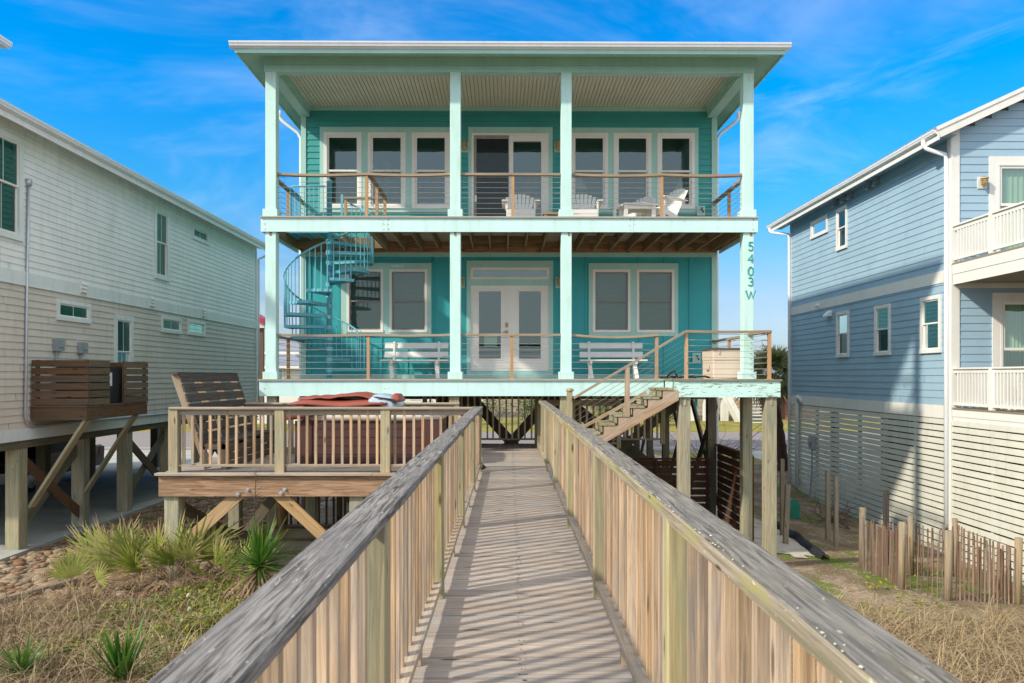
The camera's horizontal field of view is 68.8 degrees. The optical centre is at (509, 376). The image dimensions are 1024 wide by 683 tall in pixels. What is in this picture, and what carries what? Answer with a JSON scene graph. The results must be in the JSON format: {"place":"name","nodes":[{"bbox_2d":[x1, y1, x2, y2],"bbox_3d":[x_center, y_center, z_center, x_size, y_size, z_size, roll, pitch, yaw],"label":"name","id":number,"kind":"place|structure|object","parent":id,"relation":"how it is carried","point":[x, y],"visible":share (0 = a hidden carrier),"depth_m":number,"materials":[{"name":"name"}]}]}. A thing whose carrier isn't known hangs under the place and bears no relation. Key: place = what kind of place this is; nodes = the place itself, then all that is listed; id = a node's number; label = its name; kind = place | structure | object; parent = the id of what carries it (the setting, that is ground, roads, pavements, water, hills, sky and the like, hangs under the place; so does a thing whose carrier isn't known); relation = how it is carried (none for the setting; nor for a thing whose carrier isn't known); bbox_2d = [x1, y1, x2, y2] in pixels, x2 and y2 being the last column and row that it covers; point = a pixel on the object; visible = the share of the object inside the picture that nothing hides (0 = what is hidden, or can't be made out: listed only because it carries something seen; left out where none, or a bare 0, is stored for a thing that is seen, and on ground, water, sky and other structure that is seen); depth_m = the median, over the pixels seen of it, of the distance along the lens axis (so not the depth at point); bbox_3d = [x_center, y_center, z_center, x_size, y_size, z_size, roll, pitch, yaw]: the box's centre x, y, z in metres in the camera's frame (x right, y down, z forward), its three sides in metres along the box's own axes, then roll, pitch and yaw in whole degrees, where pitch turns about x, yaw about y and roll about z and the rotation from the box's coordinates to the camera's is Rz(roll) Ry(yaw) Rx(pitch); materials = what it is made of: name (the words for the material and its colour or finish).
{"place":"outdoors","nodes":[
{"label":"outdoors","id":0,"kind":"place"},
{"bbox_2d":[0,441,103,491],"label":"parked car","id":1,"kind":"object","parent":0,"point":[57,449],"visible":0.25,"depth_m":21.39,"materials":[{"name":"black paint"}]},
{"bbox_2d":[104,450,234,463],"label":"driveway","id":2,"kind":"structure","parent":0,"point":[113,460],"depth_m":32.27,"materials":[{"name":"concrete"}]},
{"bbox_2d":[264,339,298,356],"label":"house","id":3,"kind":"structure","parent":0,"point":[282,348],"depth_m":66.79,"materials":[{"name":"grey"}]},
{"bbox_2d":[283,179,373,378],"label":"spiral staircase","id":4,"kind":"structure","parent":0,"point":[329,237],"depth_m":16.44,"materials":[{"name":"teal metal"}]},
{"bbox_2d":[96,432,880,450],"bbox_3d":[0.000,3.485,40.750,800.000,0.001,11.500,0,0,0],"label":"road","id":5,"kind":"structure","parent":0,"point":[141,440],"depth_m":40.46,"materials":[{"name":"grey asphalt"}]},
{"bbox_2d":[0,397,1023,682],"bbox_3d":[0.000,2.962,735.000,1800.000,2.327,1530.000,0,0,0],"label":"ground","id":6,"kind":"structure","parent":0,"point":[830,569],"depth_m":14.47,"materials":[{"name":"beige sand"}]},
{"bbox_2d":[0,631,59,682],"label":"yucca","id":7,"kind":"object","parent":6,"relation":"on","point":[25,661],"visible":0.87,"depth_m":7.41,"materials":[{"name":"green plant"}]},
{"bbox_2d":[0,578,77,603],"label":"landscape timber","id":8,"kind":"object","parent":6,"relation":"on","point":[37,590],"visible":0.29,"depth_m":11.12,"materials":[{"name":"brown wood"}]},
{"bbox_2d":[41,544,112,602],"bbox_3d":[-6.263,2.920,10.886,1.165,0.823,0.814,0,0,0],"label":"dwarf palmetto","id":9,"kind":"object","parent":6,"relation":"on","point":[66,567],"visible":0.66,"depth_m":10.89,"materials":[{"name":"green plant"}]},
{"bbox_2d":[0,464,163,561],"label":"concrete slab","id":10,"kind":"structure","parent":6,"relation":"on","point":[49,522],"depth_m":18.30,"materials":[{"name":"grey concrete"}]},
{"bbox_2d":[62,512,146,584],"bbox_3d":[-6.638,2.859,12.170,1.493,1.218,1.491,0,0,0],"label":"dwarf palmetto","id":11,"kind":"object","parent":6,"relation":"on","point":[81,540],"visible":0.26,"depth_m":12.29,"materials":[{"name":"green plant"}]},
{"bbox_2d":[67,516,172,592],"bbox_3d":[-6.021,2.788,11.588,1.448,1.325,1.287,0,0,40],"label":"dwarf palmetto","id":12,"kind":"object","parent":6,"relation":"on","point":[159,537],"visible":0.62,"depth_m":11.59,"materials":[{"name":"green plant"}]},
{"bbox_2d":[64,612,185,682],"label":"yucca","id":13,"kind":"object","parent":6,"relation":"on","point":[115,657],"visible":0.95,"depth_m":7.05,"materials":[{"name":"green plant"}]},
{"bbox_2d":[1,574,251,682],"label":"ground cover","id":14,"kind":"object","parent":6,"relation":"on","point":[207,610],"visible":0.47,"depth_m":9.59,"materials":[{"name":"green plant"}]},
{"bbox_2d":[0,35,264,549],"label":"neighbour house","id":15,"kind":"structure","parent":6,"relation":"on","point":[101,259],"depth_m":16.66,"materials":[{"name":"white wood"}]},
{"bbox_2d":[0,128,24,241],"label":"window","id":16,"kind":"structure","parent":15,"relation":"in","point":[11,155],"depth_m":13.77,"materials":[{"name":"white glass"}]},
{"bbox_2d":[56,298,91,323],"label":"window","id":17,"kind":"structure","parent":15,"relation":"in","point":[67,310],"depth_m":15.62,"materials":[{"name":"white glass"}]},
{"bbox_2d":[27,360,147,507],"bbox_3d":[-8.575,1.102,15.325,1.193,2.824,2.390,0,0,0],"label":"equipment screen","id":18,"kind":"object","parent":15,"relation":"attached to","point":[133,403],"visible":0.96,"depth_m":14.23,"materials":[{"name":"brown wood"}]},
{"bbox_2d":[56,367,121,402],"bbox_3d":[-8.540,0.180,15.275,0.820,0.740,1.050,0,0,0],"label":"air conditioner","id":19,"kind":"object","parent":18,"relation":"on","point":[115,382],"visible":0.2,"depth_m":15.28,"materials":[{"name":"metal"}]},
{"bbox_2d":[114,314,134,388],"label":"window","id":20,"kind":"structure","parent":15,"relation":"in","point":[120,321],"depth_m":17.72,"materials":[{"name":"white glass"}]},
{"bbox_2d":[154,205,170,281],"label":"window","id":21,"kind":"structure","parent":15,"relation":"in","point":[161,222],"depth_m":19.68,"materials":[{"name":"white glass"}]},
{"bbox_2d":[161,315,182,334],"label":"window","id":22,"kind":"structure","parent":15,"relation":"in","point":[169,324],"depth_m":20.18,"materials":[{"name":"white glass"}]},
{"bbox_2d":[187,319,205,336],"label":"window","id":23,"kind":"structure","parent":15,"relation":"in","point":[196,328],"depth_m":21.67,"materials":[{"name":"white glass"}]},
{"bbox_2d":[192,223,209,245],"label":"window","id":24,"kind":"structure","parent":15,"relation":"in","point":[201,235],"depth_m":22.05,"materials":[{"name":"white glass"}]},
{"bbox_2d":[0,546,292,682],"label":"beach grass","id":25,"kind":"structure","parent":6,"relation":"on","point":[50,679],"depth_m":8.93,"materials":[{"name":"plant"}]},
{"bbox_2d":[82,506,244,595],"bbox_3d":[-5.343,2.737,11.797,1.564,1.421,2.228,0,0,40],"label":"dwarf palmetto","id":26,"kind":"object","parent":6,"relation":"on","point":[127,563],"visible":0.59,"depth_m":11.59,"materials":[{"name":"green plant"}]},
{"bbox_2d":[0,496,335,608],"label":"river stones","id":27,"kind":"object","parent":6,"relation":"on","point":[37,559],"visible":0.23,"depth_m":13.29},
{"bbox_2d":[140,529,263,591],"bbox_3d":[-4.754,2.836,11.464,2.195,1.207,1.065,0,0,0],"label":"dwarf palmetto","id":28,"kind":"object","parent":6,"relation":"on","point":[169,555],"visible":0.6,"depth_m":11.33,"materials":[{"name":"green plant"}]},
{"bbox_2d":[191,530,249,579],"bbox_3d":[-4.612,2.929,12.141,1.125,0.899,0.764,0,0,17],"label":"dwarf palmetto","id":29,"kind":"object","parent":6,"relation":"on","point":[207,558],"visible":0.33,"depth_m":12.15,"materials":[{"name":"green plant"}]},
{"bbox_2d":[214,517,307,602],"bbox_3d":[-3.579,2.775,10.756,1.477,1.583,1.472,0,0,0],"label":"yucca","id":30,"kind":"object","parent":6,"relation":"on","point":[261,548],"visible":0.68,"depth_m":10.72,"materials":[{"name":"green plant"}]},
{"bbox_2d":[154,472,394,579],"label":"hot tub deck","id":31,"kind":"structure","parent":6,"relation":"on","point":[353,489],"depth_m":11.96,"materials":[{"name":"brown wood"}]},
{"bbox_2d":[168,407,482,472],"bbox_3d":[-2.962,1.025,12.070,5.045,1.050,0.170,0,0,0],"label":"wooden railing","id":32,"kind":"object","parent":31,"relation":"on","point":[280,465],"visible":0.91,"depth_m":12.06,"materials":[{"name":"brown wood"}]},
{"bbox_2d":[166,444,633,682],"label":"boardwalk","id":33,"kind":"structure","parent":6,"relation":"on","point":[518,603],"depth_m":5.30,"materials":[{"name":"grey wood"}]},
{"bbox_2d":[169,372,274,469],"bbox_3d":[-5.149,0.742,13.695,0.942,1.619,2.710,0,0,0],"label":"back bench","id":34,"kind":"object","parent":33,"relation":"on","point":[203,396],"visible":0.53,"depth_m":13.23,"materials":[{"name":"brown wood"}]},
{"bbox_2d":[147,406,482,682],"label":"wooden railing","id":35,"kind":"object","parent":33,"relation":"on","point":[355,594],"visible":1,"depth_m":2.68,"materials":[{"name":"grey wood"}]},
{"bbox_2d":[239,402,459,448],"bbox_3d":[-3.202,1.040,14.950,4.396,1.020,0.140,0,0,0],"label":"wooden railing","id":36,"kind":"object","parent":33,"relation":"on","point":[407,404],"visible":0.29,"depth_m":14.93,"materials":[{"name":"brown wood"}]},
{"bbox_2d":[295,415,447,463],"bbox_3d":[-2.435,1.091,13.700,2.560,0.913,1.930,0,0,0],"label":"hot tub","id":37,"kind":"object","parent":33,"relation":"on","point":[399,441],"visible":0.33,"depth_m":12.79,"materials":[{"name":"brown wood"}]},
{"bbox_2d":[287,392,404,419],"bbox_3d":[-2.845,0.521,13.600,1.890,0.458,1.800,0,0,0],"label":"spa cover","id":38,"kind":"object","parent":37,"relation":"on","point":[370,399],"visible":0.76,"depth_m":12.90,"materials":[{"name":"red fabric"}]},
{"bbox_2d":[422,383,664,443],"bbox_3d":[0.780,0.860,17.100,5.540,1.381,0.100,0,0,0],"label":"wooden railing","id":39,"kind":"object","parent":33,"relation":"on","point":[662,426],"visible":0.28,"depth_m":17.08,"materials":[{"name":"brown wood"}]},
{"bbox_2d":[546,400,621,448],"bbox_3d":[1.568,1.030,16.050,1.656,1.040,0.140,0,0,0],"label":"wooden railing","id":40,"kind":"object","parent":33,"relation":"on","point":[592,403],"visible":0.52,"depth_m":16.03,"materials":[{"name":"brown wood"}]},
{"bbox_2d":[565,331,685,441],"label":"deck staircase","id":41,"kind":"structure","parent":33,"relation":"on","point":[644,407],"depth_m":14.02,"materials":[{"name":"brown wood"}]},
{"bbox_2d":[537,399,960,682],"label":"wooden railing","id":42,"kind":"object","parent":33,"relation":"on","point":[686,589],"visible":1,"depth_m":2.69,"materials":[{"name":"brown wood"}]},
{"bbox_2d":[135,418,880,431],"bbox_3d":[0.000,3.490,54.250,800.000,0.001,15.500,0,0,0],"label":"verge","id":43,"kind":"structure","parent":6,"relation":"on","point":[730,425],"depth_m":51.77,"materials":[{"name":"green plant"}]},
{"bbox_2d":[259,314,264,429],"bbox_3d":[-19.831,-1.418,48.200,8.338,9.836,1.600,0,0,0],"label":"red roof house","id":44,"kind":"structure","parent":43,"relation":"on","point":[262,323],"depth_m":48.20,"materials":[{"name":"metal"}]},
{"bbox_2d":[257,354,298,423],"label":"house","id":45,"kind":"structure","parent":43,"relation":"on","point":[294,373],"depth_m":55.00,"materials":[{"name":"grey"}]},
{"bbox_2d":[513,399,534,419],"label":"shrub","id":46,"kind":"object","parent":43,"relation":"on","point":[528,408],"visible":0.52,"depth_m":54.90,"materials":[{"name":"green plant"}]},
{"bbox_2d":[228,40,791,556],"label":"beach house","id":47,"kind":"structure","parent":6,"relation":"on","point":[626,122],"depth_m":17.79,"materials":[{"name":"teal siding"},{"name":"wood"},{"name":"white metal"}]},
{"bbox_2d":[324,132,361,207],"bbox_3d":[-3.975,-4.898,17.852,0.899,1.809,0.157,0,0,0],"label":"window","id":48,"kind":"structure","parent":47,"relation":"in","point":[327,135],"depth_m":17.79,"materials":[{"name":"white wood"}]},
{"bbox_2d":[346,269,382,331],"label":"window","id":49,"kind":"structure","parent":47,"relation":"in","point":[365,294],"depth_m":17.92,"materials":[{"name":"grey glass"}]},
{"bbox_2d":[381,159,392,203],"bbox_3d":[-3.374,-4.955,20.500,0.340,1.969,0.340,0,0,0],"label":"floor lamp","id":50,"kind":"object","parent":47,"relation":"on","point":[386,164],"visible":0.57,"depth_m":20.45,"materials":[{"name":"grey metal"}]},
{"bbox_2d":[368,132,405,207],"bbox_3d":[-2.930,-4.898,17.860,0.901,1.809,0.157,0,0,0],"label":"window","id":51,"kind":"structure","parent":47,"relation":"in","point":[371,135],"depth_m":17.80,"materials":[{"name":"white wood"}]},
{"bbox_2d":[389,269,426,331],"bbox_3d":[-2.415,-1.794,17.872,0.904,1.505,0.173,0,0,0],"label":"window","id":52,"kind":"structure","parent":47,"relation":"in","point":[407,287],"depth_m":17.92,"materials":[{"name":"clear glass"}]},
{"bbox_2d":[380,342,448,378],"bbox_3d":[-2.170,-0.365,17.231,1.540,0.877,0.542,0,0,0],"label":"garden bench","id":53,"kind":"object","parent":47,"relation":"on","point":[394,346],"visible":0.94,"depth_m":17.39,"materials":[{"name":"white paint"}]},
{"bbox_2d":[412,132,449,207],"bbox_3d":[-1.881,-4.898,17.868,0.901,1.809,0.157,0,0,0],"label":"window","id":54,"kind":"structure","parent":47,"relation":"in","point":[415,135],"depth_m":17.81,"materials":[{"name":"white wood"}]},
{"bbox_2d":[471,285,510,370],"bbox_3d":[-0.451,-1.143,17.948,0.956,2.041,0.318,0,0,0],"label":"french door","id":55,"kind":"structure","parent":47,"relation":"in","point":[505,291],"depth_m":17.86,"materials":[{"name":"white wood"}]},
{"bbox_2d":[471,267,548,278],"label":"window","id":56,"kind":"structure","parent":47,"relation":"in","point":[476,272],"depth_m":17.95,"materials":[{"name":"clear glass"}]},
{"bbox_2d":[472,133,547,215],"bbox_3d":[0.010,-4.514,17.880,1.832,2.557,0.160,0,0,0],"label":"sliding door","id":57,"kind":"structure","parent":47,"relation":"in","point":[491,152],"depth_m":17.85,"materials":[{"name":"white glass"}]},
{"bbox_2d":[502,194,539,215],"bbox_3d":[0.234,-3.669,16.623,0.830,0.941,0.990,0,0,-1],"label":"adirondack chair","id":58,"kind":"object","parent":47,"relation":"on","point":[519,212],"visible":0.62,"depth_m":16.73,"materials":[{"name":"white paint"}]},
{"bbox_2d":[511,286,548,370],"bbox_3d":[0.471,-1.143,17.890,0.937,2.041,0.068,0,0,0],"label":"french door","id":59,"kind":"structure","parent":47,"relation":"in","point":[515,290],"depth_m":17.87,"materials":[{"name":"white wood"}]},
{"bbox_2d":[572,194,602,215],"bbox_3d":[1.623,-3.669,16.623,0.830,0.941,0.990,0,0,2],"label":"adirondack chair","id":60,"kind":"object","parent":47,"relation":"on","point":[587,212],"visible":0.41,"depth_m":16.85,"materials":[{"name":"white paint"}]},
{"bbox_2d":[572,133,607,207],"bbox_3d":[1.899,-4.898,17.896,0.898,1.809,0.157,0,0,0],"label":"window","id":61,"kind":"structure","parent":47,"relation":"in","point":[604,136],"depth_m":17.83,"materials":[{"name":"white glass"}]},
{"bbox_2d":[593,269,630,331],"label":"window","id":62,"kind":"structure","parent":47,"relation":"in","point":[611,287],"depth_m":17.96,"materials":[{"name":"grey glass"}]},
{"bbox_2d":[579,342,647,378],"bbox_3d":[2.365,-0.365,17.231,1.530,0.877,0.542,0,0,0],"label":"garden bench","id":63,"kind":"object","parent":47,"relation":"on","point":[633,354],"visible":0.86,"depth_m":17.39,"materials":[{"name":"white paint"}]},
{"bbox_2d":[614,133,650,207],"bbox_3d":[2.934,-4.898,17.903,0.896,1.809,0.157,0,0,0],"label":"window","id":64,"kind":"structure","parent":47,"relation":"in","point":[617,136],"depth_m":17.84,"materials":[{"name":"white glass"}]},
{"bbox_2d":[611,197,655,215],"bbox_3d":[2.870,-3.669,17.004,0.830,0.941,0.990,0,0,43],"label":"adirondack chair","id":65,"kind":"object","parent":47,"relation":"on","point":[636,214],"visible":0.21,"depth_m":17.05,"materials":[{"name":"white paint"}]},
{"bbox_2d":[618,204,656,215],"bbox_3d":[2.720,-3.436,15.950,0.720,0.400,0.492,0,0,-7],"label":"side table","id":66,"kind":"object","parent":47,"relation":"on","point":[642,208],"visible":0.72,"depth_m":15.77,"materials":[{"name":"white paint"}]},
{"bbox_2d":[637,269,674,332],"bbox_3d":[3.482,-1.794,17.915,0.903,1.505,0.173,0,0,0],"label":"window","id":67,"kind":"structure","parent":47,"relation":"in","point":[655,287],"depth_m":17.97,"materials":[{"name":"grey glass"}]},
{"bbox_2d":[636,189,687,215],"bbox_3d":[3.420,-3.669,16.343,0.990,0.941,0.830,0,0,-36],"label":"adirondack chair","id":68,"kind":"object","parent":47,"relation":"on","point":[671,209],"visible":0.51,"depth_m":16.28,"materials":[{"name":"white paint"}]},
{"bbox_2d":[657,133,694,208],"bbox_3d":[3.973,-4.898,17.911,0.894,1.809,0.157,0,0,0],"label":"window","id":69,"kind":"structure","parent":47,"relation":"in","point":[691,136],"depth_m":17.85,"materials":[{"name":"white wood"}]},
{"bbox_2d":[701,348,739,378],"bbox_3d":[4.595,-0.264,16.050,0.770,0.650,0.900,0,0,0],"label":"storage chest","id":70,"kind":"object","parent":47,"relation":"on","point":[721,365],"visible":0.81,"depth_m":15.63,"materials":[{"name":"beige plastic"}]},
{"bbox_2d":[241,454,826,564],"bbox_3d":[0.790,3.515,23.080,11.900,0.502,20.440,0,0,0],"label":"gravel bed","id":71,"kind":"object","parent":6,"relation":"on","point":[794,548],"visible":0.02,"depth_m":17.10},
{"bbox_2d":[264,526,332,563],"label":"wooden steps","id":72,"kind":"structure","parent":71,"relation":"on","point":[305,539],"depth_m":13.46,"materials":[{"name":"brown wood"}]},
{"bbox_2d":[282,496,365,525],"bbox_3d":[-3.025,2.575,15.600,3.450,1.350,0.120,0,0,0],"label":"brown railing","id":73,"kind":"object","parent":71,"relation":"on","point":[339,510],"visible":0.11,"depth_m":15.58,"materials":[{"name":"brown wood"}]},
{"bbox_2d":[632,458,709,510],"bbox_3d":[2.969,2.725,17.785,3.582,1.549,0.130,0,0,0],"label":"slat fence","id":74,"kind":"object","parent":6,"relation":"on","point":[655,462],"visible":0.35,"depth_m":17.79,"materials":[{"name":"brown wood"}]},
{"bbox_2d":[636,389,783,486],"bbox_3d":[6.529,2.027,24.491,4.917,3.508,3.867,0,0,31],"label":"tree","id":75,"kind":"object","parent":6,"relation":"on","point":[702,456],"visible":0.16,"depth_m":24.49,"materials":[{"name":"green plant"}]},
{"bbox_2d":[716,444,753,541],"bbox_3d":[4.995,2.635,16.675,0.130,2.029,2.450,0,0,0],"label":"slat fence","id":76,"kind":"object","parent":6,"relation":"on","point":[733,453],"visible":0.56,"depth_m":16.82,"materials":[{"name":"brown wood"}]},
{"bbox_2d":[722,397,761,422],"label":"outdoor stair","id":77,"kind":"object","parent":6,"relation":"on","point":[729,402],"visible":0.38,"depth_m":55.75,"materials":[{"name":"beige wood"}]},
{"bbox_2d":[733,342,787,470],"bbox_3d":[9.957,1.123,28.673,3.151,5.121,3.190,0,0,0],"label":"palm tree","id":78,"kind":"object","parent":6,"relation":"on","point":[779,359],"visible":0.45,"depth_m":28.40,"materials":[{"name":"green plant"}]},
{"bbox_2d":[780,459,784,534],"bbox_3d":[6.380,2.892,17.500,0.090,1.905,0.063,0,0,0],"label":"wooden stake","id":79,"kind":"object","parent":6,"relation":"on","point":[782,476],"visible":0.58,"depth_m":17.47,"materials":[{"name":"brown wood"}]},
{"bbox_2d":[782,484,790,543],"bbox_3d":[6.075,3.087,16.400,0.170,1.418,0.077,0,0,0],"label":"wooden stake","id":80,"kind":"object","parent":6,"relation":"on","point":[786,517],"visible":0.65,"depth_m":16.36,"materials":[{"name":"brown wood"}]},
{"bbox_2d":[760,394,813,419],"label":"house","id":81,"kind":"structure","parent":6,"relation":"on","point":[784,412],"depth_m":60.00,"materials":[{"name":"red brick"}]},
{"bbox_2d":[779,498,800,518],"bbox_3d":[7.708,3.615,20.575,0.420,0.530,0.490,0,0,0],"label":"utility box","id":82,"kind":"object","parent":6,"relation":"on","point":[794,506],"visible":0.53,"depth_m":20.35,"materials":[{"name":"green plastic"}]},
{"bbox_2d":[777,521,828,558],"bbox_3d":[6.598,3.669,17.046,0.465,0.193,3.720,0,0,4],"label":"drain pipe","id":83,"kind":"object","parent":6,"relation":"on","point":[812,549],"visible":0.75,"depth_m":16.37,"materials":[{"name":"black plastic"}]},
{"bbox_2d":[825,470,830,539],"bbox_3d":[7.493,3.085,17.600,0.100,1.725,0.070,0,0,0],"label":"wooden stake","id":84,"kind":"object","parent":6,"relation":"on","point":[827,504],"visible":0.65,"depth_m":17.57,"materials":[{"name":"brown wood"}]},
{"bbox_2d":[800,485,860,522],"bbox_3d":[8.570,3.404,20.213,2.158,1.166,1.911,0,0,0],"label":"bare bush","id":85,"kind":"object","parent":6,"relation":"on","point":[842,513],"visible":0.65,"depth_m":20.29,"materials":[{"name":"brown plant"}]},
{"bbox_2d":[834,476,838,546],"bbox_3d":[7.334,3.097,16.800,0.090,1.681,0.063,0,0,0],"label":"wooden stake","id":86,"kind":"object","parent":6,"relation":"on","point":[836,511],"visible":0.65,"depth_m":16.77,"materials":[{"name":"brown wood"}]},
{"bbox_2d":[883,490,888,564],"bbox_3d":[7.702,3.155,15.300,0.100,1.641,0.070,0,0,0],"label":"wooden stake","id":87,"kind":"object","parent":6,"relation":"on","point":[885,507],"visible":0.42,"depth_m":15.27,"materials":[{"name":"brown wood"}]},
{"bbox_2d":[766,87,1023,584],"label":"neighbour house","id":88,"kind":"structure","parent":6,"relation":"on","point":[906,293],"depth_m":18.36,"materials":[{"name":"blue wood"}]},
{"bbox_2d":[810,214,827,239],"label":"window","id":89,"kind":"structure","parent":88,"relation":"in","point":[818,227],"depth_m":24.30,"materials":[{"name":"white glass"}]},
{"bbox_2d":[835,204,847,251],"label":"window","id":90,"kind":"structure","parent":88,"relation":"in","point":[841,217],"depth_m":22.79,"materials":[{"name":"white glass"}]},
{"bbox_2d":[835,310,849,357],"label":"window","id":91,"kind":"structure","parent":88,"relation":"in","point":[842,318],"depth_m":22.67,"materials":[{"name":"white glass"}]},
{"bbox_2d":[873,303,890,355],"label":"window","id":92,"kind":"structure","parent":88,"relation":"in","point":[882,313],"depth_m":20.24,"materials":[{"name":"white glass"}]},
{"bbox_2d":[919,294,941,353],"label":"window","id":93,"kind":"structure","parent":88,"relation":"in","point":[930,306],"depth_m":17.89,"materials":[{"name":"white glass"}]},
{"bbox_2d":[997,163,1023,251],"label":"window","id":94,"kind":"structure","parent":88,"relation":"in","point":[1010,176],"depth_m":17.13,"materials":[{"name":"white glass"}]},
{"bbox_2d":[1001,300,1023,399],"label":"window","id":95,"kind":"structure","parent":88,"relation":"in","point":[1012,311],"depth_m":17.14,"materials":[{"name":"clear glass"}]},
{"bbox_2d":[791,581,1023,682],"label":"tall beach grass","id":96,"kind":"structure","parent":6,"relation":"on","point":[928,640],"depth_m":9.42,"materials":[{"name":"beige plant"}]},
{"bbox_2d":[807,526,1023,624],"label":"green tufts","id":97,"kind":"object","parent":6,"relation":"on","point":[906,585],"visible":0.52,"depth_m":13.77,"materials":[{"name":"green plant"}]},
{"bbox_2d":[858,507,1022,604],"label":"sand fence","id":98,"kind":"object","parent":6,"relation":"on","point":[953,553],"visible":0.9,"depth_m":13.46,"materials":[{"name":"brown wood"}]},
{"bbox_2d":[861,561,1023,607],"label":"ground cover","id":99,"kind":"object","parent":6,"relation":"on","point":[941,606],"visible":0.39,"depth_m":13.22,"materials":[{"name":"green plant"}]},
{"bbox_2d":[0,0,1023,375],"label":"sky","id":100,"kind":"structure","parent":0,"point":[158,88],"materials":[{"name":"blue"}]},
{"bbox_2d":[575,178,588,198],"bbox_3d":[1.699,-4.469,18.700,0.560,0.999,0.560,0,0,0],"label":"table lamp","id":101,"kind":"object","parent":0,"point":[582,189],"visible":0.31,"depth_m":18.56,"materials":[{"name":"grey metal"}]},
{"bbox_2d":[671,178,688,202],"bbox_3d":[4.349,-4.448,18.700,0.640,0.956,0.640,0,0,0],"label":"chair","id":102,"kind":"object","parent":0,"point":[682,183],"visible":0.28,"depth_m":18.55,"materials":[{"name":"grey metal"}]},
{"bbox_2d":[691,397,739,420],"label":"house","id":103,"kind":"structure","parent":0,"point":[724,412],"depth_m":58.10,"materials":[{"name":"grey"}]},
{"bbox_2d":[752,451,942,515],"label":"driveway","id":104,"kind":"structure","parent":0,"point":[757,454],"depth_m":27.46,"materials":[{"name":"concrete"}]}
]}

